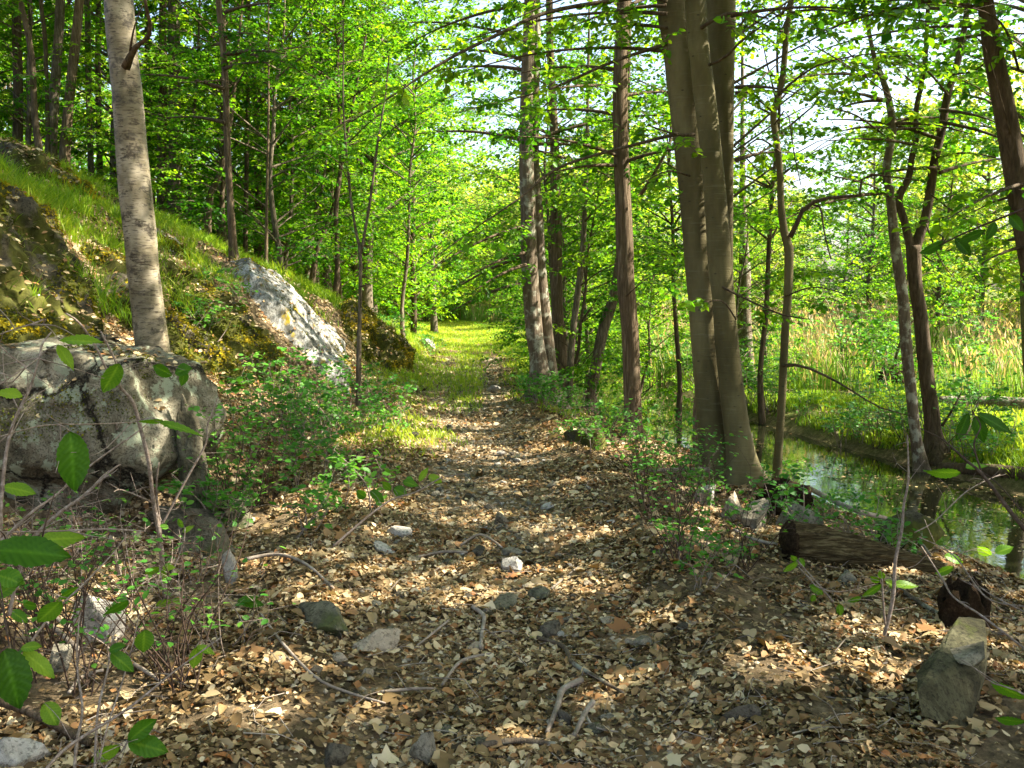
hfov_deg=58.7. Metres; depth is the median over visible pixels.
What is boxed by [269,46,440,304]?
maple tree
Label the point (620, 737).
path
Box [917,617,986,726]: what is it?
tilted stone
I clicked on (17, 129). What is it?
hillside tree
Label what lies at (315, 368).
leafy shrub
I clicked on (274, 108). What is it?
young beech
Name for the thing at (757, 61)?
sky
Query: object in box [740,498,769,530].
rock
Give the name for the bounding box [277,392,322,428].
leafy shrub
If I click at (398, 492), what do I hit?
fallen branch
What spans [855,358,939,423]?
leafy shrub
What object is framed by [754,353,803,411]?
leafy shrub
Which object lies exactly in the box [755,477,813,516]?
root mound
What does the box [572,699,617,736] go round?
fallen stick
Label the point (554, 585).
fallen stick
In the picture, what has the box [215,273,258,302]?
leafy shrub
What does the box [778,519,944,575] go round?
decayed log
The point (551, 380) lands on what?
leafy shrub
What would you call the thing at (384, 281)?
tree
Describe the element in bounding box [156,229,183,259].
rock slab
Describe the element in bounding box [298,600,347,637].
rock
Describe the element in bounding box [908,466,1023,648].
sapling
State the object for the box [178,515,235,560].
rock
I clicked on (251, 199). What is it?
maple tree
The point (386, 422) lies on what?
leafy shrub
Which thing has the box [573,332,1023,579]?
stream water
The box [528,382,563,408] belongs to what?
leafy shrub
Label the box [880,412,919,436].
leafy shrub
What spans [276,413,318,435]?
leafy shrub
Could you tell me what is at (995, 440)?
leafy shrub
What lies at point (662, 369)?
leafy shrub
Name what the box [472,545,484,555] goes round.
loose stone
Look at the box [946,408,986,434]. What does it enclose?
leafy shrub
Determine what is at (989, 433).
leafy shrub
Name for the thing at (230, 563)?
rock
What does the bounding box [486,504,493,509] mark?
loose stone
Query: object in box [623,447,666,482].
leafy shrub
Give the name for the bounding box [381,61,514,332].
maple tree
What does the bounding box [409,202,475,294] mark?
tree
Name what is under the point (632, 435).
leafy shrub
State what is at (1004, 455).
marsh grass
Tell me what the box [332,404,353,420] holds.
leafy shrub
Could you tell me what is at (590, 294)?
young beech
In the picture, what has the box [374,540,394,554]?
rock
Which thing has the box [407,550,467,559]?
fallen stick
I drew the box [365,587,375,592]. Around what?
loose stone
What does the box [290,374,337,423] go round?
leafy shrub
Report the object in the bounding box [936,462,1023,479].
fallen log
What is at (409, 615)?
loose stone
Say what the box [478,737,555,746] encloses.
fallen stick
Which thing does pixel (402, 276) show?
tree
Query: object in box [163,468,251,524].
leafy shrub
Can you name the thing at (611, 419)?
leafy shrub
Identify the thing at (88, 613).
rock
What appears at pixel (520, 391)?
leafy shrub
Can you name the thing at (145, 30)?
hillside tree
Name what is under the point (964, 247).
leafy branch
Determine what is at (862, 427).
leafy shrub
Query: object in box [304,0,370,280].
hillside tree
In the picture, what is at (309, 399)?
leafy shrub
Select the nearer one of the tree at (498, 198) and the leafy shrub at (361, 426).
the leafy shrub at (361, 426)
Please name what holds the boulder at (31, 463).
on the ground at (988, 751)
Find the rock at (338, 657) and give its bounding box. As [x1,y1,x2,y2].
[331,651,348,665]
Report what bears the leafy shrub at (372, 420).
on the ground at (988, 751)
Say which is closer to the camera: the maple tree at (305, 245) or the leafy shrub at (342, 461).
the leafy shrub at (342, 461)
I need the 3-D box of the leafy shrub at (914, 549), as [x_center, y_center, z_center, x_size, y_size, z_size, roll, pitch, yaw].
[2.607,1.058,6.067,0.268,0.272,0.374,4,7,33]
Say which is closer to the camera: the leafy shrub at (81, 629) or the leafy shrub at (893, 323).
the leafy shrub at (81, 629)
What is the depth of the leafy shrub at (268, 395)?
8.53 m
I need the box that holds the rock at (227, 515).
[221,496,252,529]
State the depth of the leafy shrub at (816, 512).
6.92 m
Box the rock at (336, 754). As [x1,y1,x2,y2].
[324,743,351,766]
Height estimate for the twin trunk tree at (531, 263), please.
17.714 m
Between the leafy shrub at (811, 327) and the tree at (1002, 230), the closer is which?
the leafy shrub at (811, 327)
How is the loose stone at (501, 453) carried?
on the path
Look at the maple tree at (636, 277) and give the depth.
28.71 m
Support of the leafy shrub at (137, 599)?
on the ground at (988, 751)
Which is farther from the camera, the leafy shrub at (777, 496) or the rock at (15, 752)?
the leafy shrub at (777, 496)
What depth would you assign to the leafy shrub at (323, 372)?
10.03 m
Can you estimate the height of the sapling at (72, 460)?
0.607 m
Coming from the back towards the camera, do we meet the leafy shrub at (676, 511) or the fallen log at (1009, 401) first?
the fallen log at (1009, 401)
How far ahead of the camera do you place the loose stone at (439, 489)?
7.44 m
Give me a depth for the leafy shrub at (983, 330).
21.39 m
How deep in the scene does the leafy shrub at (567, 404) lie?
12.79 m
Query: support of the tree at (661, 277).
on the ground at (988, 751)
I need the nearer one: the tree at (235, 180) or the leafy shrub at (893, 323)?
the leafy shrub at (893, 323)
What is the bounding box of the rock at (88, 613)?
[69,595,125,644]
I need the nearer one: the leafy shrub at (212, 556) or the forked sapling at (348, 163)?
the leafy shrub at (212, 556)
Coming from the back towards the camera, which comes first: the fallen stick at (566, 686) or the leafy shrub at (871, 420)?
the leafy shrub at (871, 420)
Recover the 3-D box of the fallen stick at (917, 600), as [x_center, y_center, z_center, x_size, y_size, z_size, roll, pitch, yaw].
[2.169,1.157,4.833,0.032,0.027,0.563,0,6,-5]
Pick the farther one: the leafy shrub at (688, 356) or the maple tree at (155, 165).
the maple tree at (155, 165)
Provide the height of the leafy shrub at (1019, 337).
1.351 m
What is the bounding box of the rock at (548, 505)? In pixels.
[540,501,553,509]
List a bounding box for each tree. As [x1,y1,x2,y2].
[0,0,110,179]
[0,0,140,137]
[0,0,154,178]
[0,0,233,192]
[0,0,237,192]
[0,10,103,173]
[0,19,109,157]
[12,0,23,143]
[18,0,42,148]
[25,1,27,141]
[39,0,50,157]
[45,0,64,158]
[58,0,83,165]
[65,0,384,247]
[75,90,214,225]
[85,0,94,179]
[87,96,214,217]
[95,0,103,186]
[95,39,239,236]
[104,0,170,352]
[136,0,410,268]
[140,0,329,260]
[142,0,336,247]
[144,14,155,209]
[154,63,306,267]
[156,0,167,214]
[156,88,279,263]
[167,0,181,224]
[179,0,493,296]
[187,0,200,228]
[195,94,307,270]
[202,0,243,234]
[204,0,458,283]
[235,0,441,291]
[235,0,513,309]
[242,34,407,294]
[243,0,250,252]
[264,0,269,261]
[264,74,440,308]
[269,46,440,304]
[277,0,520,337]
[288,0,959,490]
[290,72,424,296]
[291,0,491,315]
[293,232,420,307]
[301,20,428,286]
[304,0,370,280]
[309,0,372,284]
[339,76,499,333]
[374,0,670,412]
[377,159,446,315]
[378,170,503,320]
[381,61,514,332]
[386,3,677,295]
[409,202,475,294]
[415,144,517,310]
[443,158,519,302]
[448,155,542,309]
[450,15,760,398]
[462,191,498,290]
[472,164,561,299]
[477,0,986,447]
[495,146,612,321]
[496,0,739,441]
[518,5,809,416]
[543,129,676,334]
[543,172,677,376]
[546,0,575,405]
[554,1,635,406]
[559,120,682,308]
[576,141,687,338]
[581,1,631,413]
[592,157,686,368]
[605,207,665,308]
[606,0,973,423]
[654,198,762,312]
[727,0,964,479]
[733,162,836,317]
[733,185,833,333]
[737,0,772,386]
[753,184,843,307]
[755,12,997,472]
[769,0,1023,300]
[797,168,888,314]
[801,113,943,318]
[810,0,1023,465]
[828,80,995,311]
[837,186,912,305]
[848,0,1023,376]
[856,139,1015,321]
[865,139,1017,352]
[881,2,910,44]
[885,25,1023,327]
[940,0,1023,88]
[985,211,1019,311]
[986,184,1019,306]
[994,122,1022,311]
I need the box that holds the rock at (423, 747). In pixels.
[409,731,435,765]
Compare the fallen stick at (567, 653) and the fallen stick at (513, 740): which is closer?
the fallen stick at (513, 740)
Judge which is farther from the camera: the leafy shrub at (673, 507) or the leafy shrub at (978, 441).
the leafy shrub at (978, 441)
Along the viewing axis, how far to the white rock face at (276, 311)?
13.48 m
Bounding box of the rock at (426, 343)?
[419,338,434,347]
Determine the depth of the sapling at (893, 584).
4.31 m
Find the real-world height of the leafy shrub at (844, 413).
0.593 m
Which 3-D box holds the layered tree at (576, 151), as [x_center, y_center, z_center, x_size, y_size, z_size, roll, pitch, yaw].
[1.621,-3.595,20.183,6.582,8.764,6.244,-1,6,-11]
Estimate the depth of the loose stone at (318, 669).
3.74 m
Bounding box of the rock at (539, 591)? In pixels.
[527,585,549,600]
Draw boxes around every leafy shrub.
[0,469,149,668]
[0,481,88,576]
[0,482,105,649]
[0,499,89,606]
[0,507,90,683]
[1,482,198,696]
[2,479,52,574]
[3,497,204,616]
[21,472,130,563]
[39,490,141,564]
[45,551,187,659]
[58,484,279,697]
[61,502,252,690]
[112,528,203,599]
[144,494,249,585]
[154,466,239,522]
[157,545,295,656]
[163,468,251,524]
[165,397,306,514]
[171,293,218,326]
[174,301,184,314]
[174,409,289,507]
[189,301,222,325]
[193,300,244,341]
[195,262,232,289]
[202,480,262,529]
[209,415,298,507]
[210,430,268,481]
[214,464,261,510]
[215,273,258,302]
[215,344,318,427]
[216,286,233,295]
[217,370,286,464]
[236,342,298,418]
[245,378,303,443]
[252,391,318,465]
[257,351,321,427]
[259,343,329,424]
[261,376,327,423]
[265,429,343,489]
[269,473,345,537]
[271,376,337,454]
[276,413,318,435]
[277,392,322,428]
[283,348,322,394]
[283,384,346,431]
[287,428,357,480]
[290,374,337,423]
[291,378,348,438]
[292,389,350,437]
[297,489,351,520]
[300,357,350,425]
[300,399,343,427]
[309,420,369,468]
[309,463,371,511]
[316,408,355,433]
[322,355,365,403]
[326,442,412,511]
[328,386,374,431]
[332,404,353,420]
[340,399,391,436]
[346,372,397,413]
[351,362,393,403]
[352,411,384,432]
[357,397,380,414]
[361,379,417,429]
[372,404,410,436]
[380,312,406,331]
[387,310,414,333]
[418,332,446,355]
[510,371,549,404]
[513,371,550,406]
[520,372,551,400]
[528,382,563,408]
[530,374,572,407]
[533,371,568,393]
[534,377,567,407]
[536,373,561,399]
[548,395,573,412]
[549,417,588,438]
[557,400,587,418]
[559,386,586,410]
[563,384,590,413]
[564,388,581,404]
[565,371,632,444]
[569,412,616,454]
[573,386,603,406]
[574,414,614,429]
[581,396,615,423]
[590,417,616,439]
[593,406,644,441]
[594,399,715,510]
[598,411,622,425]
[602,396,670,476]
[609,411,682,486]
[611,395,647,424]
[619,452,722,566]
[620,419,651,444]
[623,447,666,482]
[623,458,718,556]
[625,416,738,514]
[625,422,649,442]
[639,436,701,480]
[649,506,714,562]
[651,403,747,499]
[654,442,721,494]
[656,331,688,372]
[659,354,675,382]
[665,337,691,375]
[671,344,692,381]
[673,532,757,590]
[682,333,693,383]
[682,498,757,556]
[683,467,728,504]
[699,447,805,573]
[709,537,756,567]
[738,464,805,516]
[739,335,793,401]
[740,346,773,408]
[742,343,770,388]
[746,357,791,414]
[751,311,771,341]
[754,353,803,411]
[760,462,781,478]
[768,479,838,524]
[769,313,820,362]
[782,457,818,484]
[789,495,821,514]
[793,388,818,406]
[793,404,813,416]
[799,375,819,390]
[809,278,883,379]
[812,494,845,513]
[813,495,830,511]
[815,390,865,446]
[818,489,869,532]
[820,417,846,435]
[832,302,875,359]
[839,405,880,443]
[843,294,895,358]
[843,408,880,442]
[843,487,910,541]
[844,377,919,448]
[844,398,875,417]
[847,330,893,379]
[847,364,883,403]
[849,404,873,416]
[850,419,873,431]
[853,371,948,443]
[854,316,912,387]
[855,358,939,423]
[859,509,922,548]
[866,325,896,363]
[866,411,896,426]
[873,318,914,361]
[878,376,943,446]
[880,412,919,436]
[881,517,926,554]
[888,400,922,424]
[890,355,947,393]
[896,407,941,435]
[918,379,980,452]
[938,351,1023,433]
[939,371,977,412]
[940,377,988,409]
[940,412,959,426]
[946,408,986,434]
[947,309,1006,375]
[947,434,981,462]
[948,307,1012,342]
[948,367,994,414]
[953,314,991,348]
[958,430,1007,459]
[964,449,985,460]
[971,342,1020,378]
[974,385,1023,436]
[975,382,998,395]
[975,427,1023,459]
[987,432,1017,447]
[1001,416,1023,433]
[1003,327,1022,377]
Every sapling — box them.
[0,307,203,539]
[0,493,71,708]
[1,416,154,641]
[14,616,221,767]
[65,313,221,598]
[84,719,168,767]
[145,518,263,619]
[324,21,445,405]
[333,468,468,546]
[783,555,874,601]
[836,435,924,638]
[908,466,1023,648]
[917,389,1023,546]
[960,659,1023,725]
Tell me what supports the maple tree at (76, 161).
on the ground at (988, 751)
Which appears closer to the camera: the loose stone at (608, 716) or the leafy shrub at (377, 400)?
the loose stone at (608, 716)
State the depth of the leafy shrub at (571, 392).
13.52 m
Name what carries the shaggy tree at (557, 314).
on the ground at (988, 751)
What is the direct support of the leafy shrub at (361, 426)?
on the ground at (988, 751)
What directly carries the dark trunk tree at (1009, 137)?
on the ground at (988, 751)
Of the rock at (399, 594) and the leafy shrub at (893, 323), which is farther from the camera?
the leafy shrub at (893, 323)
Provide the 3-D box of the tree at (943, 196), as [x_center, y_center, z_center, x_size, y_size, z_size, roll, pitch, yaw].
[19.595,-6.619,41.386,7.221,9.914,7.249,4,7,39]
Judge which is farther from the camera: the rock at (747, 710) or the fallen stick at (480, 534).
the fallen stick at (480, 534)
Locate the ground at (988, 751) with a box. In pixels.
[0,169,1023,767]
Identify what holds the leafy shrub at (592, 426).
on the ground at (988, 751)
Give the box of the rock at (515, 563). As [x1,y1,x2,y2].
[501,556,522,572]
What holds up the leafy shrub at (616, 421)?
on the ground at (988, 751)
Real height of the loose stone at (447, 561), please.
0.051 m
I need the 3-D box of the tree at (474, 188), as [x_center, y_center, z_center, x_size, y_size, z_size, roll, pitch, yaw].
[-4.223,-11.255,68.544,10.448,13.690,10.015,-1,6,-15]
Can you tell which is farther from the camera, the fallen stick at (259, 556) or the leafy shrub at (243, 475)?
the leafy shrub at (243, 475)
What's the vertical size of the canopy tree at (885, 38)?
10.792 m
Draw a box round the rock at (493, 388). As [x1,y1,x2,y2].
[487,385,500,391]
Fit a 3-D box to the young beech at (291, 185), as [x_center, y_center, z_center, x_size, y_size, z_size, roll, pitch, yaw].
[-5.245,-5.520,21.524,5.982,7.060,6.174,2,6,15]
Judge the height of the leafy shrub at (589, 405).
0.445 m
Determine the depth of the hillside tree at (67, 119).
17.46 m
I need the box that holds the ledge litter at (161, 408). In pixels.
[0,134,414,421]
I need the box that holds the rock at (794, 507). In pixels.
[775,503,823,529]
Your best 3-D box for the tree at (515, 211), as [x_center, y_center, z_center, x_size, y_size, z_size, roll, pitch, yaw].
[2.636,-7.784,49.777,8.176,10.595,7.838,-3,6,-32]
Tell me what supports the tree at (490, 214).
on the ground at (988, 751)
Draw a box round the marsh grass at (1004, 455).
[673,360,1023,480]
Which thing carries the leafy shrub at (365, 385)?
on the ground at (988, 751)
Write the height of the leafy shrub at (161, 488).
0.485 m
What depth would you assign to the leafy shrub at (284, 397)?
8.05 m
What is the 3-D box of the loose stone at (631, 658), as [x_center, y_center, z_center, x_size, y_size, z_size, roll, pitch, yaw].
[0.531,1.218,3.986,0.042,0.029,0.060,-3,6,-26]
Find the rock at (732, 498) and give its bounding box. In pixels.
[720,491,741,520]
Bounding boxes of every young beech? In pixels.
[0,0,54,81]
[0,0,165,158]
[23,27,231,203]
[80,0,430,272]
[110,7,333,245]
[152,0,397,274]
[236,105,432,301]
[458,159,685,400]
[459,170,656,385]
[464,237,574,347]
[481,238,570,331]
[483,175,642,384]
[486,271,579,351]
[495,232,615,379]
[565,245,603,346]
[571,232,742,405]
[587,284,689,377]
[637,208,844,392]
[733,185,855,371]
[825,210,1000,382]
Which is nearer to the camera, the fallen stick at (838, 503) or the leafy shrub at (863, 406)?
the fallen stick at (838, 503)
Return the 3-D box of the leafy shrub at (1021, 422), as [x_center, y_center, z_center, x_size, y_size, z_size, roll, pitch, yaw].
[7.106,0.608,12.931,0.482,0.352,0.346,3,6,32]
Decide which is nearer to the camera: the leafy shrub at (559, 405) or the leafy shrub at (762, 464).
the leafy shrub at (762, 464)
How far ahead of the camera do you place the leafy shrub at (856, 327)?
27.21 m
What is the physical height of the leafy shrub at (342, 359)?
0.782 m
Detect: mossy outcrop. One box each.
[0,182,106,343]
[76,242,281,389]
[336,297,414,371]
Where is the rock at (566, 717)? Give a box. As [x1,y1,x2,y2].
[557,709,571,725]
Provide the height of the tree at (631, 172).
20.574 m
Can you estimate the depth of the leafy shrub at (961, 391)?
15.39 m
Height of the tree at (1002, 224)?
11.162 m
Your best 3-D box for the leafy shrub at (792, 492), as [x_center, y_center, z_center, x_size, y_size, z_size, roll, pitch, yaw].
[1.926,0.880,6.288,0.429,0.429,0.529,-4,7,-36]
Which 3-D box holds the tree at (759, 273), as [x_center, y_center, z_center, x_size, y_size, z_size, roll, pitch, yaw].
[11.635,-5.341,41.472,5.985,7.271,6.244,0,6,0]
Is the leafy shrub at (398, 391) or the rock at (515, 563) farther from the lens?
the leafy shrub at (398, 391)
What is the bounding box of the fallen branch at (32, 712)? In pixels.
[0,698,92,745]
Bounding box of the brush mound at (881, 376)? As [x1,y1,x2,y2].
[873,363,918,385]
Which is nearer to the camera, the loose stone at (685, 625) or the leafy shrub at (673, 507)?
the loose stone at (685, 625)
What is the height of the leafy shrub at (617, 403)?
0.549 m
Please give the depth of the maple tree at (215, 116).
26.17 m
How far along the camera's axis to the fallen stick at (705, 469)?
8.43 m
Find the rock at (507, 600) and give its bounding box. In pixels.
[493,592,517,611]
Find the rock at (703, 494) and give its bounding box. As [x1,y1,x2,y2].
[694,484,715,505]
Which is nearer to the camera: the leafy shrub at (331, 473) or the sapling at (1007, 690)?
the sapling at (1007, 690)
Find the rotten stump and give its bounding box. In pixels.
[937,575,994,634]
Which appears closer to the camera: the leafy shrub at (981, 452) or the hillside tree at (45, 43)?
the leafy shrub at (981, 452)
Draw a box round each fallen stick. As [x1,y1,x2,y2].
[47,622,78,651]
[56,617,83,640]
[67,668,103,693]
[131,660,163,683]
[245,553,333,588]
[260,613,385,703]
[381,687,435,692]
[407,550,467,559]
[416,619,449,645]
[441,652,491,685]
[460,533,502,547]
[471,605,485,649]
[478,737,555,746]
[536,635,623,692]
[545,677,583,732]
[550,566,579,589]
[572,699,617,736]
[638,467,766,471]
[733,528,777,545]
[810,486,931,556]
[897,588,937,613]
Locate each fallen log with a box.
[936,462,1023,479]
[939,396,1023,411]
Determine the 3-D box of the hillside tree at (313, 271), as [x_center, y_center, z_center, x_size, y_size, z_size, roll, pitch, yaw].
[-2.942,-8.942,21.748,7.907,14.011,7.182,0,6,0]
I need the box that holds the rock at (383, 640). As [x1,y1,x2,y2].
[352,628,400,651]
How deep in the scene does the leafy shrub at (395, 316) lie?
20.41 m
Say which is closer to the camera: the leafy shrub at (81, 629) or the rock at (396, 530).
the leafy shrub at (81, 629)
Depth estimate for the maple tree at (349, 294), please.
33.55 m
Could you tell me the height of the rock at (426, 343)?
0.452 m
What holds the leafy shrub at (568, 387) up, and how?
on the ground at (988, 751)
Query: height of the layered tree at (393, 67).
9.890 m
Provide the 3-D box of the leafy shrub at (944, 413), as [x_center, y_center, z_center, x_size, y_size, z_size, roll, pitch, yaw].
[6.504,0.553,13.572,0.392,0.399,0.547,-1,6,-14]
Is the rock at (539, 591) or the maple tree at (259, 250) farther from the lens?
the maple tree at (259, 250)
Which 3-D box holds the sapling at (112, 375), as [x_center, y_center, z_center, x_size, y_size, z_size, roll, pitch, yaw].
[-1.786,0.394,4.605,0.544,1.518,0.697,0,6,0]
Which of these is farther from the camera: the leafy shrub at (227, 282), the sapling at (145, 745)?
the leafy shrub at (227, 282)
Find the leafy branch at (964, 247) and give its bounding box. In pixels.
[920,204,1023,255]
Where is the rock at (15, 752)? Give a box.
[0,737,51,767]
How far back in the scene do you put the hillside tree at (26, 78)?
25.24 m
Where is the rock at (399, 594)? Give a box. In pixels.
[391,591,408,598]
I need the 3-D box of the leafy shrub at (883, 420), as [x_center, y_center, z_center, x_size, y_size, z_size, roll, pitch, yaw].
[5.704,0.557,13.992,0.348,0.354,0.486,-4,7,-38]
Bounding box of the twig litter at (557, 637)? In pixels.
[5,243,1023,767]
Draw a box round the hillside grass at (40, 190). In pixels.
[0,131,445,354]
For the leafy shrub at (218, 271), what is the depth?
12.46 m
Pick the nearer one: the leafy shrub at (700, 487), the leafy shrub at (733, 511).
the leafy shrub at (733, 511)
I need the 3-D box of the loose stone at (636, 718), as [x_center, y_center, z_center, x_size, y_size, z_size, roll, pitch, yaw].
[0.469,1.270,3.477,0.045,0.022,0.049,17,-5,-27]
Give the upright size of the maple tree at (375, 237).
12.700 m
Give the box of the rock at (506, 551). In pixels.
[502,547,524,555]
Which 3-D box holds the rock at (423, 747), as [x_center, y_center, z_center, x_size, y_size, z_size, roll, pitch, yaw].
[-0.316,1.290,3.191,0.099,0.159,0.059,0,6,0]
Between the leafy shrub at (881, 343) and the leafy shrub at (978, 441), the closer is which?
the leafy shrub at (978, 441)
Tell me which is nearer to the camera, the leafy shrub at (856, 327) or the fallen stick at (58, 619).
the fallen stick at (58, 619)
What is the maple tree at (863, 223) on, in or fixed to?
on the ground at (988, 751)
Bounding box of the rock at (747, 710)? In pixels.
[722,704,761,723]
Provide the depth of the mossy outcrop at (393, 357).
17.37 m
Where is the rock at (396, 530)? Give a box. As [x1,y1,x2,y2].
[387,525,411,537]
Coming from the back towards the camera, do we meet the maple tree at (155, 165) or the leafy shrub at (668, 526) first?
the maple tree at (155, 165)
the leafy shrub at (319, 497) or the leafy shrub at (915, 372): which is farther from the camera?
the leafy shrub at (915, 372)
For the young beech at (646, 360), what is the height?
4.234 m
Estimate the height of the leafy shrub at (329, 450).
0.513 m
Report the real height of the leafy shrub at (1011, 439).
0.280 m
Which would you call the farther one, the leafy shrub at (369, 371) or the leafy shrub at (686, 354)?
the leafy shrub at (686, 354)
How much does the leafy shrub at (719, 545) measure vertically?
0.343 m
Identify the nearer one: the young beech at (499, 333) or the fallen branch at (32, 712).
the fallen branch at (32, 712)
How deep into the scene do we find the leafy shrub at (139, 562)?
4.76 m
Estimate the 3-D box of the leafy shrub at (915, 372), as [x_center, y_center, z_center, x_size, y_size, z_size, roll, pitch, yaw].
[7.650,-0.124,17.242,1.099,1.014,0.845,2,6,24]
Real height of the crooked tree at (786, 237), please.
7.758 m
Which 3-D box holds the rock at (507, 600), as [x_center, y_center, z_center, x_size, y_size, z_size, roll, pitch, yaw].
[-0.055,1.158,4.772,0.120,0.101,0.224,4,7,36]
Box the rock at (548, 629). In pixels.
[537,620,560,638]
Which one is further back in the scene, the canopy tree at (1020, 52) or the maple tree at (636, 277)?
the maple tree at (636, 277)
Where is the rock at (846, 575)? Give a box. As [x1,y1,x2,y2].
[837,569,856,586]
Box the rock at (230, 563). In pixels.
[222,549,237,584]
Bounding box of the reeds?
[422,292,1023,397]
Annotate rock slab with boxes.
[0,137,119,206]
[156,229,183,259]
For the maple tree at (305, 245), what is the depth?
35.20 m
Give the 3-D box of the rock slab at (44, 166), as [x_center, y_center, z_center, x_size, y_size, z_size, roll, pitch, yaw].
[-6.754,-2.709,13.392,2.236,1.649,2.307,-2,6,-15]
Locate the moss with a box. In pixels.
[0,137,416,440]
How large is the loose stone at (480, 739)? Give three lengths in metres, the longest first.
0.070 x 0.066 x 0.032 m
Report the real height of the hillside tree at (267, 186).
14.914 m
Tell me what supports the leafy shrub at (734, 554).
on the ground at (988, 751)
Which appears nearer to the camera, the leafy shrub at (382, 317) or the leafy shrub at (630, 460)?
the leafy shrub at (630, 460)
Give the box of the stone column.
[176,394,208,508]
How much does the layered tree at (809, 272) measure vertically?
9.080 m
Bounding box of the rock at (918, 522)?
[877,511,944,552]
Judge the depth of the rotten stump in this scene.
4.49 m
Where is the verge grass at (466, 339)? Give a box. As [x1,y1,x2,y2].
[311,290,591,462]
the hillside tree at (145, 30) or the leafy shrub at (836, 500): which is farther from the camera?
the hillside tree at (145, 30)
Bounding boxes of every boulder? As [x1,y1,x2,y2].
[0,334,226,515]
[563,429,606,452]
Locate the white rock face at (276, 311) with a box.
[230,258,353,396]
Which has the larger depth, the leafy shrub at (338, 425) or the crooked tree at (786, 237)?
the leafy shrub at (338, 425)
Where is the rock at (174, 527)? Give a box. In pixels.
[147,506,214,541]
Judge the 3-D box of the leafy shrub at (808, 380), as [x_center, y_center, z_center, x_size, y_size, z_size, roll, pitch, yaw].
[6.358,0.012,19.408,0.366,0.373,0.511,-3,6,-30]
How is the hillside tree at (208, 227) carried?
on the ground at (988, 751)
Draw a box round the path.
[322,313,768,767]
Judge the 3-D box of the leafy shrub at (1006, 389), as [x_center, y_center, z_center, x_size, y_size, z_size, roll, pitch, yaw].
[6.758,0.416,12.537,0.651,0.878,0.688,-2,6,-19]
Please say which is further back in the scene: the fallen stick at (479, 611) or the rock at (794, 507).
the rock at (794, 507)
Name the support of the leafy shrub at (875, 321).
on the ground at (988, 751)
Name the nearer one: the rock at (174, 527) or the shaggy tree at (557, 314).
the rock at (174, 527)
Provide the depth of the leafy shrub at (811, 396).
16.93 m
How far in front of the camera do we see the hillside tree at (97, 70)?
22.38 m
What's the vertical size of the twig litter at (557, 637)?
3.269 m
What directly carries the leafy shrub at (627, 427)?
on the ground at (988, 751)
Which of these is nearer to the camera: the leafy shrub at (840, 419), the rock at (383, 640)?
the rock at (383, 640)
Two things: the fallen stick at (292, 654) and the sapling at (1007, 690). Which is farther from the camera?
the fallen stick at (292, 654)
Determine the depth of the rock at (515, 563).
5.46 m
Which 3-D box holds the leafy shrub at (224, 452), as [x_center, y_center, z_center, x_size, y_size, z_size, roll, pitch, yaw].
[-2.034,0.546,6.490,1.044,0.964,0.803,0,6,-5]
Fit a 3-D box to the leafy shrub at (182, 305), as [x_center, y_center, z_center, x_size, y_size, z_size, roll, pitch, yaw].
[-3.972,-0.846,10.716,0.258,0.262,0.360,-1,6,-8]
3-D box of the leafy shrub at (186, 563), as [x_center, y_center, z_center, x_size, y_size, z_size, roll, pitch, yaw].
[-1.954,0.838,4.459,0.882,0.729,0.664,-2,6,-18]
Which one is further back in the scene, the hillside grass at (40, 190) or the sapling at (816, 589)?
the hillside grass at (40, 190)
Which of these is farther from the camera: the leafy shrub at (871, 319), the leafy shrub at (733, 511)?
the leafy shrub at (871, 319)
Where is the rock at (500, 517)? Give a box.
[494,511,508,524]
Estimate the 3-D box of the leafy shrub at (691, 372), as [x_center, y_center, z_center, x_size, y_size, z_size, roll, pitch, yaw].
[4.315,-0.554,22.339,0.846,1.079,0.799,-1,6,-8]
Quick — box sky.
[5,0,1023,291]
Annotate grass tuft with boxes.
[11,265,50,309]
[30,239,107,280]
[44,218,131,323]
[161,270,210,317]
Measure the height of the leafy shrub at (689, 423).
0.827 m
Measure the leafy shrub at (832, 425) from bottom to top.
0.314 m
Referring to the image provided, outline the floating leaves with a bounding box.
[579,381,1023,551]
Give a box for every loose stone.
[310,665,322,674]
[361,668,373,680]
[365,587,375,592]
[371,600,382,606]
[406,613,416,620]
[409,555,420,563]
[431,490,439,495]
[435,487,444,491]
[440,724,458,736]
[442,558,458,565]
[460,593,472,600]
[467,641,483,650]
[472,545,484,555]
[475,736,488,749]
[482,606,491,612]
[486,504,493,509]
[496,451,504,455]
[525,546,533,550]
[546,483,554,487]
[556,631,564,635]
[561,616,572,622]
[563,688,572,697]
[582,580,591,586]
[584,722,602,733]
[600,616,613,625]
[600,714,613,718]
[625,638,638,646]
[628,657,638,665]
[628,713,638,720]
[634,635,652,645]
[676,623,687,629]
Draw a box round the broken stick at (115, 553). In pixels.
[108,535,121,580]
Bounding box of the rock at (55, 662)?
[49,644,72,671]
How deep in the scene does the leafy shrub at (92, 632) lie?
3.94 m
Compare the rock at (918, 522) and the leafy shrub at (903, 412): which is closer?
the rock at (918, 522)
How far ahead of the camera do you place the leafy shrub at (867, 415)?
13.80 m
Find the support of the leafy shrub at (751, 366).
on the ground at (988, 751)
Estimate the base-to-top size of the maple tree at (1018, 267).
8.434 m
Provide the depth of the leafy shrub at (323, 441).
7.30 m

